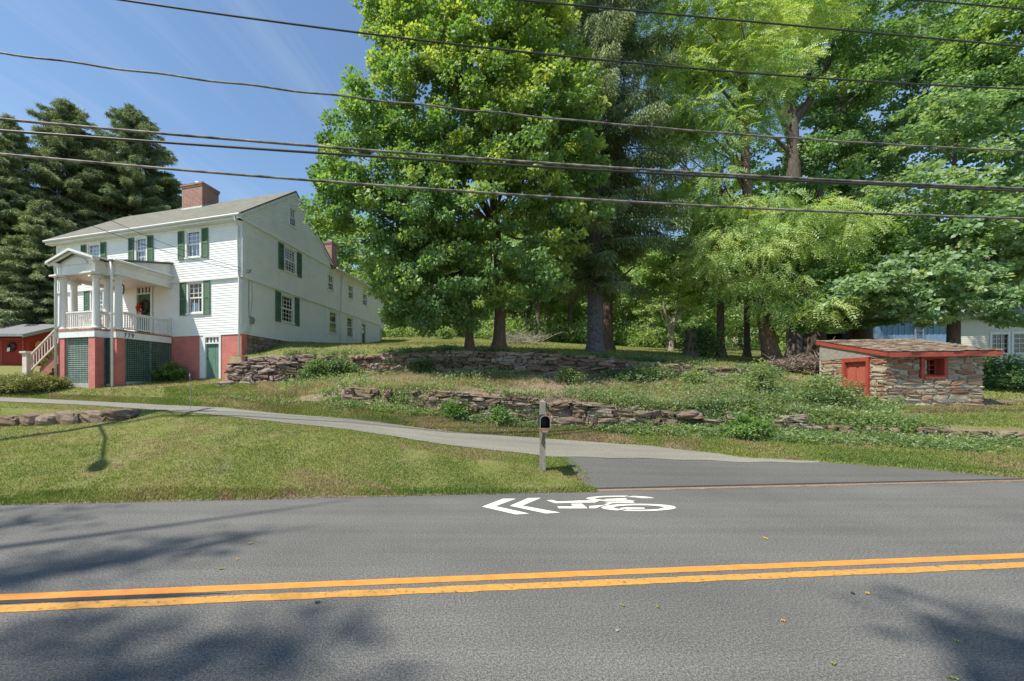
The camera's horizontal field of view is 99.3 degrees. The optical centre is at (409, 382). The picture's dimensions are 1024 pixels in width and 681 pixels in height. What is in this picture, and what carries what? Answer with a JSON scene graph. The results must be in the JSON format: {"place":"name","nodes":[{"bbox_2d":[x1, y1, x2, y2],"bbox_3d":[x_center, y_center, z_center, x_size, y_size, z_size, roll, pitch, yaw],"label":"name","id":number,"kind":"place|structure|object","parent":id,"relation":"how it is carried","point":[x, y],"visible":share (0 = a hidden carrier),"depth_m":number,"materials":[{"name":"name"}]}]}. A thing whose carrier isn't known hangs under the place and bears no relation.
{"place":"outdoors","nodes":[
{"label":"outdoors","id":0,"kind":"place"},
{"bbox_2d":[0,397,818,462],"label":"driveway","id":1,"kind":"structure","parent":0,"point":[556,447],"depth_m":10.82,"materials":[{"name":"asphalt"}]},
{"bbox_2d":[0,481,1023,680],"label":"road","id":2,"kind":"structure","parent":0,"point":[900,626],"depth_m":3.71,"materials":[{"name":"asphalt"}]},
{"bbox_2d":[0,593,217,603],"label":"tar patch","id":3,"kind":"object","parent":2,"relation":"on","point":[88,598],"visible":1,"depth_m":3.54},
{"bbox_2d":[0,562,1023,611],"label":"yellow line","id":4,"kind":"object","parent":2,"relation":"on","point":[246,597],"visible":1,"depth_m":3.73,"materials":[{"name":"paint"}]},
{"bbox_2d":[0,553,1023,599],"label":"yellow line","id":5,"kind":"object","parent":2,"relation":"on","point":[43,595],"visible":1,"depth_m":3.92,"materials":[{"name":"paint"}]},
{"bbox_2d":[10,479,1023,504],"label":"sand strip","id":6,"kind":"object","parent":2,"relation":"on","point":[712,487],"visible":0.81,"depth_m":7.37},
{"bbox_2d":[482,496,675,513],"bbox_3d":[2.439,1.796,6.299,2.796,0.001,0.807,0,0,-5],"label":"bicycle road marking","id":7,"kind":"object","parent":2,"relation":"on","point":[520,504],"visible":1,"depth_m":6.23,"materials":[{"name":"white paint"}]},
{"bbox_2d":[0,317,1023,504],"bbox_3d":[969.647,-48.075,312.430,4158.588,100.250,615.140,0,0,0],"label":"hillside ground","id":8,"kind":"structure","parent":0,"point":[11,370],"depth_m":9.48,"materials":[{"name":"plant"}]},
{"bbox_2d":[0,111,53,318],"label":"spruce tree","id":9,"kind":"object","parent":8,"relation":"on","point":[12,143],"visible":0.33,"depth_m":37.34,"materials":[{"name":"green plant"}]},
{"bbox_2d":[0,324,57,365],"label":"red barn","id":10,"kind":"structure","parent":8,"relation":"on","point":[24,337],"depth_m":30.00,"materials":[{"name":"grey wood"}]},
{"bbox_2d":[0,338,23,365],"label":"door","id":11,"kind":"structure","parent":10,"relation":"in","point":[7,358],"depth_m":29.97,"materials":[{"name":"red paint"}]},
{"bbox_2d":[0,371,68,393],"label":"juniper shrub","id":12,"kind":"object","parent":8,"relation":"on","point":[35,381],"visible":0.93,"depth_m":16.54,"materials":[{"name":"green plant"}]},
{"bbox_2d":[0,198,70,327],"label":"spruce tree","id":13,"kind":"object","parent":8,"relation":"on","point":[32,282],"visible":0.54,"depth_m":34.65,"materials":[{"name":"green plant"}]},
{"bbox_2d":[45,376,73,390],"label":"juniper shrub","id":14,"kind":"object","parent":8,"relation":"on","point":[63,384],"visible":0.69,"depth_m":17.00,"materials":[{"name":"green plant"}]},
{"bbox_2d":[0,97,131,316],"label":"spruce tree","id":15,"kind":"object","parent":8,"relation":"on","point":[52,175],"visible":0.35,"depth_m":40.40,"materials":[{"name":"green plant"}]},
{"bbox_2d":[0,409,140,426],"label":"boulder wall","id":16,"kind":"structure","parent":8,"relation":"on","point":[66,417],"depth_m":11.70,"materials":[{"name":"grey stone"}]},
{"bbox_2d":[58,132,137,226],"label":"spruce tree","id":17,"kind":"object","parent":8,"relation":"on","point":[101,166],"visible":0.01,"depth_m":42.52,"materials":[{"name":"green plant"}]},
{"bbox_2d":[64,102,182,229],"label":"spruce tree","id":18,"kind":"object","parent":8,"relation":"on","point":[135,186],"visible":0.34,"depth_m":42.44,"materials":[{"name":"green plant"}]},
{"bbox_2d":[0,375,301,405],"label":"lawn grass","id":19,"kind":"structure","parent":8,"relation":"on","point":[171,391],"depth_m":16.35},
{"bbox_2d":[138,171,182,213],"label":"spruce tree","id":20,"kind":"object","parent":8,"relation":"on","point":[168,195],"visible":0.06,"depth_m":46.30,"materials":[{"name":"green plant"}]},
{"bbox_2d":[150,360,190,381],"bbox_3d":[-10.762,-0.528,19.134,1.667,1.107,1.349,0,0,0],"label":"fern clump","id":21,"kind":"object","parent":8,"relation":"on","point":[172,372],"visible":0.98,"depth_m":18.94,"materials":[{"name":"plant"}]},
{"bbox_2d":[19,181,386,388],"bbox_3d":[-10.629,-5.324,27.742,12.370,12.047,22.230,0,0,17],"label":"farmhouse","id":22,"kind":"object","parent":8,"relation":"on","point":[200,319],"visible":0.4,"depth_m":19.72,"materials":[{"name":"paint"}]},
{"bbox_2d":[86,241,100,256],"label":"window","id":23,"kind":"structure","parent":22,"relation":"in","point":[95,249],"depth_m":21.45,"materials":[{"name":"glass"}]},
{"bbox_2d":[134,234,146,260],"bbox_3d":[-12.904,-6.395,20.492,0.850,1.370,0.266,0,0,17],"label":"window","id":24,"kind":"structure","parent":22,"relation":"in","point":[142,252],"depth_m":20.52,"materials":[{"name":"glass"}]},
{"bbox_2d":[135,287,152,333],"bbox_3d":[-12.774,-3.440,20.576,1.100,2.560,0.390,0,0,17],"label":"door","id":25,"kind":"structure","parent":22,"relation":"in","point":[147,294],"depth_m":20.55,"materials":[{"name":"green paint"}]},
{"bbox_2d":[184,227,201,259],"bbox_3d":[-9.921,-6.395,19.564,0.960,1.370,0.266,0,0,17],"label":"window","id":26,"kind":"structure","parent":22,"relation":"in","point":[194,247],"depth_m":19.60,"materials":[{"name":"glass"}]},
{"bbox_2d":[185,281,202,314],"bbox_3d":[-9.859,-3.935,19.607,1.010,1.570,0.266,0,0,17],"label":"window","id":27,"kind":"structure","parent":22,"relation":"in","point":[194,291],"depth_m":19.67,"materials":[{"name":"paint"}]},
{"bbox_2d":[203,334,220,378],"bbox_3d":[-8.936,-1.155,19.411,0.980,2.070,0.390,0,0,17],"label":"door","id":28,"kind":"structure","parent":22,"relation":"in","point":[211,350],"depth_m":19.37,"materials":[{"name":"green paint"}]},
{"bbox_2d":[281,292,294,324],"bbox_3d":[-6.395,-3.865,22.128,0.175,1.510,1.260,0,0,17],"label":"window","id":29,"kind":"structure","parent":22,"relation":"in","point":[282,293],"depth_m":22.26,"materials":[{"name":"paint"}]},
{"bbox_2d":[284,244,297,275],"bbox_3d":[-6.291,-6.415,22.226,0.175,1.370,1.210,0,0,17],"label":"window","id":30,"kind":"structure","parent":22,"relation":"in","point":[286,247],"depth_m":22.41,"materials":[{"name":"paint"}]},
{"bbox_2d":[288,204,297,229],"bbox_3d":[-6.194,-8.725,22.337,0.175,1.090,0.780,0,0,17],"label":"window","id":31,"kind":"structure","parent":22,"relation":"in","point":[292,207],"depth_m":22.42,"materials":[{"name":"paint"}]},
{"bbox_2d":[328,309,337,334],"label":"window","id":32,"kind":"structure","parent":22,"relation":"in","point":[331,312],"depth_m":27.23,"materials":[{"name":"paint"}]},
{"bbox_2d":[0,484,598,505],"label":"lawn grass","id":33,"kind":"structure","parent":8,"relation":"on","point":[194,492],"depth_m":6.74,"materials":[{"name":"plant"}]},
{"bbox_2d":[0,392,601,441],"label":"verge grass","id":34,"kind":"structure","parent":8,"relation":"on","point":[313,409],"depth_m":12.99,"materials":[{"name":"plant"}]},
{"bbox_2d":[303,200,363,273],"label":"woodland tree","id":35,"kind":"object","parent":8,"relation":"on","point":[343,254],"visible":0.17,"depth_m":44.37,"materials":[{"name":"green plant"}]},
{"bbox_2d":[47,392,705,451],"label":"dry grass","id":36,"kind":"structure","parent":8,"relation":"on","point":[511,430],"depth_m":12.64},
{"bbox_2d":[298,33,512,349],"bbox_3d":[-0.120,-7.364,16.547,8.267,12.659,5.700,0,0,0],"label":"maple tree","id":37,"kind":"object","parent":8,"relation":"on","point":[453,300],"visible":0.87,"depth_m":15.75,"materials":[{"name":"green plant"}]},
{"bbox_2d":[434,326,456,338],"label":"round shrub","id":38,"kind":"object","parent":8,"relation":"on","point":[447,332],"visible":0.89,"depth_m":37.64,"materials":[{"name":"green plant"}]},
{"bbox_2d":[437,395,472,420],"bbox_3d":[1.394,0.768,12.928,1.126,0.814,0.783,0,0,0],"label":"leafy bush","id":39,"kind":"object","parent":8,"relation":"on","point":[451,407],"visible":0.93,"depth_m":12.84,"materials":[{"name":"green plant"}]},
{"bbox_2d":[350,0,616,349],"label":"maple tree","id":40,"kind":"object","parent":8,"relation":"on","point":[520,83],"visible":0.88,"depth_m":15.47,"materials":[{"name":"green plant"}]},
{"bbox_2d":[488,403,513,422],"bbox_3d":[2.726,0.967,12.704,0.755,0.718,0.669,0,0,0],"label":"leafy bush","id":41,"kind":"object","parent":8,"relation":"on","point":[500,412],"visible":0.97,"depth_m":12.62,"materials":[{"name":"green plant"}]},
{"bbox_2d":[224,350,782,383],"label":"dry stone wall","id":42,"kind":"structure","parent":8,"relation":"on","point":[275,365],"depth_m":17.10,"materials":[{"name":"stone"}]},
{"bbox_2d":[296,355,360,379],"bbox_3d":[-3.229,-0.525,16.992,2.591,1.175,1.254,0,0,0],"label":"ivy patch","id":43,"kind":"object","parent":42,"relation":"attached to","point":[316,367],"visible":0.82,"depth_m":16.72,"materials":[{"name":"green plant"}]},
{"bbox_2d":[405,355,433,373],"bbox_3d":[0.371,-0.664,16.938,1.197,0.847,0.804,0,0,0],"label":"ivy patch","id":44,"kind":"object","parent":42,"relation":"attached to","point":[422,365],"visible":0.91,"depth_m":16.82,"materials":[{"name":"green plant"}]},
{"bbox_2d":[280,355,785,379],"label":"wall weeds","id":45,"kind":"object","parent":42,"relation":"on","point":[447,361],"depth_m":16.90,"materials":[{"name":"green plant"}]},
{"bbox_2d":[283,343,786,372],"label":"wall weeds","id":46,"kind":"object","parent":42,"relation":"on","point":[493,349],"depth_m":17.42,"materials":[{"name":"green plant"}]},
{"bbox_2d":[604,361,684,382],"bbox_3d":[9.122,-0.406,16.575,3.119,0.950,1.340,0,0,0],"label":"ivy patch","id":47,"kind":"object","parent":42,"relation":"attached to","point":[651,374],"visible":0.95,"depth_m":16.40,"materials":[{"name":"green plant"}]},
{"bbox_2d":[472,238,534,326],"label":"woodland tree","id":48,"kind":"object","parent":8,"relation":"on","point":[509,312],"visible":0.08,"depth_m":49.61,"materials":[{"name":"green plant"}]},
{"bbox_2d":[486,201,550,329],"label":"woodland tree","id":49,"kind":"object","parent":8,"relation":"on","point":[508,284],"visible":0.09,"depth_m":43.78,"materials":[{"name":"green plant"}]},
{"bbox_2d":[480,324,561,343],"bbox_3d":[8.611,-3.720,32.938,6.458,1.752,2.733,0,0,0],"label":"brush pile","id":50,"kind":"object","parent":8,"relation":"on","point":[518,339],"visible":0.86,"depth_m":32.78,"materials":[{"name":"brown wood"}]},
{"bbox_2d":[504,231,562,340],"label":"woodland tree","id":51,"kind":"object","parent":8,"relation":"on","point":[523,264],"visible":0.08,"depth_m":41.38,"materials":[{"name":"green plant"}]},
{"bbox_2d":[538,399,550,470],"bbox_3d":[2.485,1.144,7.890,0.189,1.670,0.590,0,0,12],"label":"mailbox","id":52,"kind":"object","parent":8,"relation":"on","point":[544,422],"visible":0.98,"depth_m":8.07,"materials":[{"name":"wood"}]},
{"bbox_2d":[513,297,578,328],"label":"woodland tree","id":53,"kind":"object","parent":8,"relation":"on","point":[549,313],"visible":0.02,"depth_m":53.97,"materials":[{"name":"green plant"}]},
{"bbox_2d":[535,228,586,342],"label":"woodland tree","id":54,"kind":"object","parent":8,"relation":"on","point":[552,305],"visible":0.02,"depth_m":43.58,"materials":[{"name":"green plant"}]},
{"bbox_2d":[553,366,586,383],"bbox_3d":[5.901,-0.267,15.562,1.065,0.756,1.053,0,0,-21],"label":"leafy bush","id":55,"kind":"object","parent":8,"relation":"on","point":[568,373],"visible":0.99,"depth_m":15.48,"materials":[{"name":"green plant"}]},
{"bbox_2d":[534,300,620,325],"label":"woodland tree","id":56,"kind":"object","parent":8,"relation":"on","point":[566,311],"visible":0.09,"depth_m":56.10,"materials":[{"name":"green plant"}]},
{"bbox_2d":[257,370,908,422],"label":"dry grass","id":57,"kind":"structure","parent":8,"relation":"on","point":[414,379],"depth_m":15.03,"materials":[{"name":"plant"}]},
{"bbox_2d":[382,312,785,351],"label":"woodland undergrowth","id":58,"kind":"object","parent":8,"relation":"on","point":[578,334],"visible":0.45,"depth_m":42.70,"materials":[{"name":"green plant"}]},
{"bbox_2d":[275,365,909,419],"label":"bank weeds","id":59,"kind":"object","parent":8,"relation":"on","point":[865,404],"visible":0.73,"depth_m":13.98,"materials":[{"name":"green plant"}]},
{"bbox_2d":[572,264,641,328],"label":"woodland tree","id":60,"kind":"object","parent":8,"relation":"on","point":[583,306],"visible":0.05,"depth_m":52.93,"materials":[{"name":"green plant"}]},
{"bbox_2d":[520,0,699,353],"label":"spruce tree","id":61,"kind":"object","parent":8,"relation":"on","point":[596,275],"visible":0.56,"depth_m":18.77,"materials":[{"name":"green plant"}]},
{"bbox_2d":[553,175,668,350],"bbox_3d":[11.861,-6.727,25.134,6.206,10.609,5.805,0,0,-36],"label":"lawn tree","id":62,"kind":"object","parent":8,"relation":"on","point":[608,331],"visible":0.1,"depth_m":23.73,"materials":[{"name":"green plant"}]},
{"bbox_2d":[223,392,1023,452],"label":"wall foot weeds","id":63,"kind":"object","parent":8,"relation":"on","point":[914,440],"depth_m":11.41,"materials":[{"name":"green plant"}]},
{"bbox_2d":[233,337,1023,401],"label":"lawn grass","id":64,"kind":"structure","parent":8,"relation":"on","point":[570,349],"depth_m":21.00,"materials":[{"name":"plant"}]},
{"bbox_2d":[612,265,655,345],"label":"woodland tree","id":65,"kind":"object","parent":8,"relation":"on","point":[625,304],"visible":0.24,"depth_m":45.25,"materials":[{"name":"green plant"}]},
{"bbox_2d":[631,281,701,347],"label":"woodland tree","id":66,"kind":"object","parent":8,"relation":"on","point":[658,315],"visible":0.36,"depth_m":41.35,"materials":[{"name":"green plant"}]},
{"bbox_2d":[618,249,733,350],"bbox_3d":[21.070,-6.922,33.890,8.862,9.546,5.424,0,0,0],"label":"forked tree","id":67,"kind":"object","parent":8,"relation":"on","point":[667,318],"visible":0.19,"depth_m":33.87,"materials":[{"name":"green plant"}]},
{"bbox_2d":[639,280,715,348],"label":"woodland tree","id":68,"kind":"object","parent":8,"relation":"on","point":[684,320],"visible":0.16,"depth_m":41.60,"materials":[{"name":"green plant"}]},
{"bbox_2d":[341,387,1023,439],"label":"dry stone wall","id":69,"kind":"structure","parent":8,"relation":"on","point":[577,409],"depth_m":12.60,"materials":[{"name":"grey stone"}]},
{"bbox_2d":[316,378,955,433],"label":"wall weeds","id":70,"kind":"object","parent":69,"relation":"on","point":[876,421],"depth_m":12.35,"materials":[{"name":"green plant"}]},
{"bbox_2d":[678,325,701,356],"bbox_3d":[14.178,-1.996,21.502,1.103,1.831,1.149,0,0,0],"label":"tree trunk","id":71,"kind":"object","parent":8,"relation":"on","point":[689,340],"visible":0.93,"depth_m":21.30,"materials":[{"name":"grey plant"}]},
{"bbox_2d":[678,368,708,383],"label":"leafy bush","id":72,"kind":"object","parent":8,"relation":"on","point":[698,374],"visible":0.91,"depth_m":15.47,"materials":[{"name":"green plant"}]},
{"bbox_2d":[679,319,729,356],"bbox_3d":[14.851,-2.230,21.465,2.013,2.002,2.039,0,0,-43],"label":"leafy bush","id":73,"kind":"object","parent":8,"relation":"on","point":[707,343],"visible":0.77,"depth_m":21.14,"materials":[{"name":"green plant"}]},
{"bbox_2d":[637,154,793,357],"bbox_3d":[15.000,-6.338,21.411,6.872,10.902,5.016,0,0,0],"label":"young maple","id":74,"kind":"object","parent":8,"relation":"on","point":[654,282],"visible":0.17,"depth_m":21.33,"materials":[{"name":"green plant"}]},
{"bbox_2d":[690,297,752,336],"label":"woodland tree","id":75,"kind":"object","parent":8,"relation":"on","point":[711,313],"visible":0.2,"depth_m":45.01,"materials":[{"name":"green plant"}]},
{"bbox_2d":[676,172,818,357],"bbox_3d":[19.183,-6.655,24.289,6.351,11.178,5.610,0,0,-23],"label":"young maple","id":76,"kind":"object","parent":8,"relation":"on","point":[746,353],"visible":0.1,"depth_m":24.31,"materials":[{"name":"green plant"}]},
{"bbox_2d":[718,410,777,439],"bbox_3d":[9.027,1.121,11.420,1.375,0.815,1.316,0,0,0],"label":"leafy bush","id":77,"kind":"object","parent":8,"relation":"on","point":[746,424],"visible":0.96,"depth_m":11.23,"materials":[{"name":"green plant"}]},
{"bbox_2d":[725,301,778,348],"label":"woodland tree","id":78,"kind":"object","parent":8,"relation":"on","point":[734,328],"visible":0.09,"depth_m":52.67,"materials":[{"name":"green plant"}]},
{"bbox_2d":[724,260,786,344],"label":"woodland tree","id":79,"kind":"object","parent":8,"relation":"on","point":[756,327],"visible":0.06,"depth_m":48.44,"materials":[{"name":"green plant"}]},
{"bbox_2d":[617,0,901,364],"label":"walnut tree","id":80,"kind":"object","parent":8,"relation":"on","point":[728,46],"visible":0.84,"depth_m":18.98,"materials":[{"name":"green plant"}]},
{"bbox_2d":[741,357,779,392],"bbox_3d":[11.672,-0.216,14.199,1.166,1.291,1.081,0,0,-23],"label":"leafy bush","id":81,"kind":"object","parent":8,"relation":"on","point":[761,374],"visible":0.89,"depth_m":14.09,"materials":[{"name":"green plant"}]},
{"bbox_2d":[757,352,819,372],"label":"dead plants","id":82,"kind":"object","parent":8,"relation":"on","point":[791,364],"visible":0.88,"depth_m":16.99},
{"bbox_2d":[560,456,1022,488],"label":"driveway apron","id":83,"kind":"object","parent":8,"relation":"on","point":[619,473],"visible":0.81,"depth_m":8.15,"materials":[{"name":"asphalt"}]},
{"bbox_2d":[690,0,933,357],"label":"hickory tree","id":84,"kind":"object","parent":8,"relation":"on","point":[797,151],"visible":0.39,"depth_m":26.23,"materials":[{"name":"green plant"}]},
{"bbox_2d":[798,337,834,375],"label":"dead plants","id":85,"kind":"object","parent":8,"relation":"on","point":[817,359],"visible":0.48,"depth_m":16.87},
{"bbox_2d":[760,157,891,360],"bbox_3d":[20.910,-5.903,21.933,5.677,10.550,5.818,0,0,0],"label":"old tree","id":86,"kind":"object","parent":8,"relation":"on","point":[809,345],"visible":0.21,"depth_m":21.45,"materials":[{"name":"green plant"}]},
{"bbox_2d":[787,372,867,405],"bbox_3d":[13.110,0.190,13.378,2.354,1.059,1.815,0,0,0],"label":"leafy bush","id":87,"kind":"object","parent":8,"relation":"on","point":[819,388],"visible":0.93,"depth_m":13.05,"materials":[{"name":"green plant"}]},
{"bbox_2d":[769,199,943,339],"bbox_3d":[20.160,-4.734,19.059,7.459,8.656,5.180,0,0,-30],"label":"maple tree","id":88,"kind":"object","parent":8,"relation":"on","point":[830,275],"visible":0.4,"depth_m":18.39,"materials":[{"name":"green plant"}]},
{"bbox_2d":[774,0,981,333],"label":"dark conifer","id":89,"kind":"object","parent":8,"relation":"on","point":[890,167],"visible":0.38,"depth_m":27.31,"materials":[{"name":"green plant"}]},
{"bbox_2d":[840,312,946,342],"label":"blue shed","id":90,"kind":"structure","parent":8,"relation":"on","point":[906,331],"depth_m":25.79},
{"bbox_2d":[816,339,1003,406],"bbox_3d":[17.298,-0.248,14.984,3.272,2.895,2.852,0,0,5],"label":"stone root cellar","id":91,"kind":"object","parent":8,"relation":"on","point":[921,372],"visible":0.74,"depth_m":13.97,"materials":[{"name":"grey stone"}]},
{"bbox_2d":[842,357,869,398],"bbox_3d":[15.797,0.055,15.010,0.180,1.890,0.960,0,0,5],"label":"door","id":92,"kind":"structure","parent":91,"relation":"in","point":[854,369],"depth_m":15.00,"materials":[{"name":"red paint"}]},
{"bbox_2d":[919,356,947,377],"bbox_3d":[17.105,-0.520,13.998,0.780,0.740,0.350,0,0,5],"label":"window","id":93,"kind":"structure","parent":91,"relation":"in","point":[940,363],"depth_m":13.88,"materials":[{"name":"red paint"}]},
{"bbox_2d":[810,86,1023,343],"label":"maple tree","id":94,"kind":"object","parent":8,"relation":"on","point":[954,284],"visible":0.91,"depth_m":16.58,"materials":[{"name":"green plant"}]},
{"bbox_2d":[908,0,1023,231],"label":"roadside maple","id":95,"kind":"object","parent":8,"relation":"on","point":[985,65],"visible":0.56,"depth_m":20.24,"materials":[{"name":"green plant"}]},
{"bbox_2d":[926,295,1023,365],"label":"cream house","id":96,"kind":"structure","parent":8,"relation":"on","point":[982,334],"depth_m":25.80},
{"bbox_2d":[989,332,1010,353],"bbox_3d":[35.619,-2.395,25.801,0.900,1.310,0.470,0,0,17],"label":"window","id":97,"kind":"structure","parent":96,"relation":"in","point":[995,341],"depth_m":25.70,"materials":[{"name":"white paint"}]},
{"bbox_2d":[1006,332,1023,353],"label":"window","id":98,"kind":"structure","parent":96,"relation":"in","point":[1017,338],"depth_m":25.63,"materials":[{"name":"white paint"}]},
{"bbox_2d":[982,353,1023,389],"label":"foundation bush","id":99,"kind":"object","parent":8,"relation":"on","point":[1004,375],"visible":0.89,"depth_m":16.54,"materials":[{"name":"green plant"}]},
{"bbox_2d":[0,0,1023,273],"label":"sky","id":100,"kind":"structure","parent":0,"point":[109,33],"materials":[{"name":"blue"}]},
{"bbox_2d":[571,401,1023,477],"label":"lawn grass","id":101,"kind":"structure","parent":0,"point":[993,462],"depth_m":10.21,"materials":[{"name":"plant"}]},
{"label":"utility pole","id":102,"kind":"object","parent":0,"visible":0},
{"bbox_2d":[0,118,1023,189],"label":"overhead cable","id":103,"kind":"object","parent":102,"relation":"attached to","point":[429,154],"visible":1,"depth_m":10.52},
{"bbox_2d":[0,153,1023,219],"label":"overhead cable","id":104,"kind":"object","parent":102,"relation":"attached to","point":[418,188],"visible":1,"depth_m":10.52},
{"bbox_2d":[0,52,1023,151],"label":"overhead wire","id":105,"kind":"object","parent":102,"relation":"attached to","point":[255,85],"visible":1,"depth_m":10.52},
{"bbox_2d":[118,0,1023,89],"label":"overhead wire","id":106,"kind":"object","parent":102,"relation":"attached to","point":[414,39],"visible":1,"depth_m":10.67,"materials":[{"name":"rubber"}]},
{"bbox_2d":[513,0,1023,47],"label":"overhead wire","id":107,"kind":"object","parent":102,"relation":"attached to","point":[716,18],"visible":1,"depth_m":11.18,"materials":[{"name":"rubber"}]},
{"bbox_2d":[913,0,1023,9],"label":"overhead wire","id":108,"kind":"object","parent":102,"relation":"attached to","point":[972,4],"visible":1,"depth_m":11.72,"materials":[{"name":"rubber"}]},
{"bbox_3d":[33.525,-4.250,13.311,0.440,13.100,2.400,0,0,-5],"label":"utility pole","id":109,"kind":"object","parent":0,"visible":0},
{"bbox_2d":[0,129,1023,191],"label":"overhead cable","id":110,"kind":"object","parent":109,"relation":"attached to","point":[420,159],"visible":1,"depth_m":10.52,"materials":[{"name":"rubber"}]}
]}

